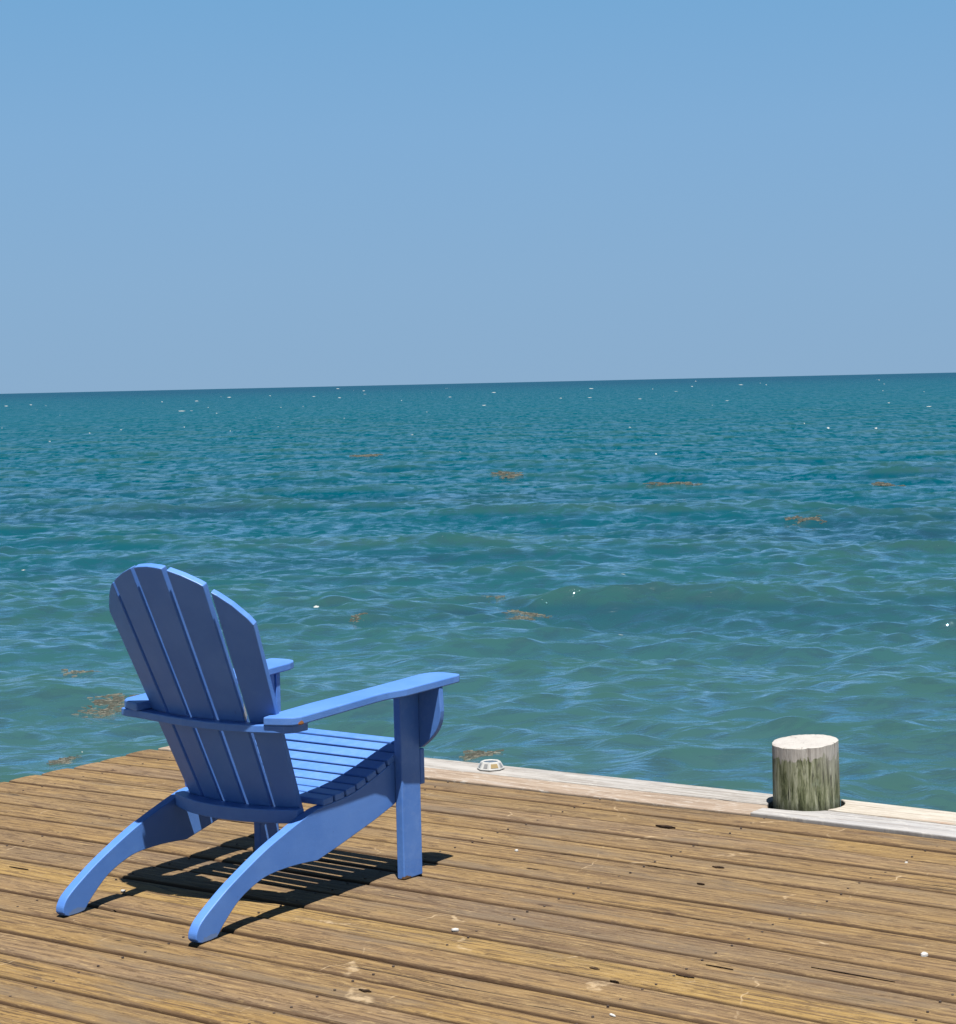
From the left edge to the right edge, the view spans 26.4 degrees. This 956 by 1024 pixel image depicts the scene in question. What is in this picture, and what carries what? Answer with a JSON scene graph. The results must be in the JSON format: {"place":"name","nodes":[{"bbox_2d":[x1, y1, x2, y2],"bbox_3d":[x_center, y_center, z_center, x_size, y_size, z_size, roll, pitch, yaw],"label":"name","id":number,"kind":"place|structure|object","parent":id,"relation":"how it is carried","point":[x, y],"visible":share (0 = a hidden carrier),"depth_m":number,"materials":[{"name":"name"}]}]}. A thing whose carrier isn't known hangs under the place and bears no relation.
{"place":"outdoors","nodes":[
{"label":"outdoors","id":0,"kind":"place"},
{"bbox_2d":[0,373,955,811],"bbox_3d":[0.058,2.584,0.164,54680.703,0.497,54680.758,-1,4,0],"label":"water","id":1,"kind":"structure","parent":0,"point":[726,625],"depth_m":30.21,"materials":[{"name":"teal liquid"}]},
{"bbox_2d":[47,755,79,765],"bbox_3d":[-2.877,1.736,14.145,0.252,0.065,0.210,-1,4,0],"label":"floating seaweed","id":2,"kind":"object","parent":1,"relation":"on","point":[64,760],"visible":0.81,"depth_m":14.13,"materials":[{"name":"beige plant"}]},
{"bbox_2d":[61,669,98,676],"bbox_3d":[-3.618,1.503,18.968,0.562,0.130,0.573,-3,4,-22],"label":"floating seaweed","id":3,"kind":"object","parent":1,"relation":"on","point":[74,671],"visible":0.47,"depth_m":18.72,"materials":[{"name":"brown plant"}]},
{"bbox_2d":[71,693,138,717],"bbox_3d":[-3.078,1.617,16.845,0.473,0.172,0.537,0,4,21],"label":"floating seaweed","id":4,"kind":"object","parent":1,"relation":"on","point":[114,702],"visible":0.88,"depth_m":16.89,"materials":[{"name":"brown plant"}]},
{"bbox_2d":[349,613,367,621],"bbox_3d":[-1.303,1.155,22.182,0.209,0.108,0.170,-1,4,0],"label":"floating seaweed","id":5,"kind":"object","parent":1,"relation":"on","point":[356,618],"visible":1,"depth_m":22.18,"materials":[{"name":"brown plant"}]},
{"bbox_2d":[349,454,382,456],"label":"floating seaweed","id":6,"kind":"object","parent":1,"relation":"on","point":[368,455],"visible":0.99,"depth_m":74.59,"materials":[{"name":"brown plant"}]},
{"bbox_2d":[0,746,955,1023],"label":"wooden dock","id":7,"kind":"object","parent":1,"relation":"in","point":[602,898],"visible":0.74,"depth_m":5.35,"materials":[{"name":"brown wood"}]},
{"bbox_2d":[56,563,459,942],"bbox_3d":[-0.628,0.578,5.613,0.730,0.940,0.985,1,5,37],"label":"adirondack chair","id":8,"kind":"object","parent":7,"relation":"on","point":[269,767],"visible":1,"depth_m":5.48,"materials":[{"name":"blue paint"}]},
{"bbox_2d":[477,759,504,770],"bbox_3d":[0.046,0.909,7.324,0.093,0.028,0.093,1,4,27],"label":"dock light","id":9,"kind":"object","parent":7,"relation":"on","point":[490,765],"visible":1,"depth_m":7.29,"materials":[{"name":"white plastic"}]},
{"bbox_2d":[772,734,839,810],"bbox_3d":[1.116,2.439,6.675,0.218,3.420,0.216,-2,4,0],"label":"piling post","id":10,"kind":"object","parent":7,"relation":"in","point":[805,772],"visible":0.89,"depth_m":6.49,"materials":[{"name":"grey wood"}]},
{"bbox_2d":[920,952,927,956],"bbox_3d":[1.066,1.056,4.865,0.018,0.009,0.018,0,4,18],"label":"shell fragment","id":11,"kind":"object","parent":7,"relation":"on","point":[924,954],"visible":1,"depth_m":4.86,"materials":[{"name":"white"}]},
{"bbox_2d":[459,749,503,759],"bbox_3d":[0.024,1.713,14.298,0.318,0.068,0.202,-1,4,0],"label":"floating seaweed","id":12,"kind":"object","parent":1,"relation":"on","point":[473,755],"visible":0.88,"depth_m":14.30,"materials":[{"name":"brown plant"}]},
{"bbox_2d":[490,471,522,478],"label":"floating seaweed","id":13,"kind":"object","parent":1,"relation":"on","point":[510,475],"visible":1,"depth_m":55.29,"materials":[{"name":"brown plant"}]},
{"bbox_2d":[502,610,548,620],"bbox_3d":[0.548,1.179,22.786,0.577,0.153,0.620,-1,4,0],"label":"floating seaweed","id":14,"kind":"object","parent":1,"relation":"on","point":[526,617],"visible":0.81,"depth_m":22.85,"materials":[{"name":"brown plant"}]},
{"bbox_2d":[643,482,702,485],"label":"floating seaweed","id":15,"kind":"object","parent":1,"relation":"on","point":[685,483],"visible":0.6,"depth_m":47.50,"materials":[{"name":"brown plant"}]},
{"bbox_2d":[784,515,826,524],"bbox_3d":[5.879,0.148,36.519,0.722,0.165,0.548,-1,4,0],"label":"floating seaweed","id":16,"kind":"object","parent":1,"relation":"on","point":[805,519],"visible":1,"depth_m":36.41,"materials":[{"name":"brown plant"}]},
{"bbox_2d":[871,482,904,485],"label":"floating seaweed","id":17,"kind":"object","parent":1,"relation":"on","point":[883,484],"visible":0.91,"depth_m":46.90,"materials":[{"name":"brown plant"}]},
{"bbox_2d":[0,0,955,393],"label":"sky","id":18,"kind":"structure","parent":0,"point":[195,194],"materials":[{"name":"blue"}]}
]}

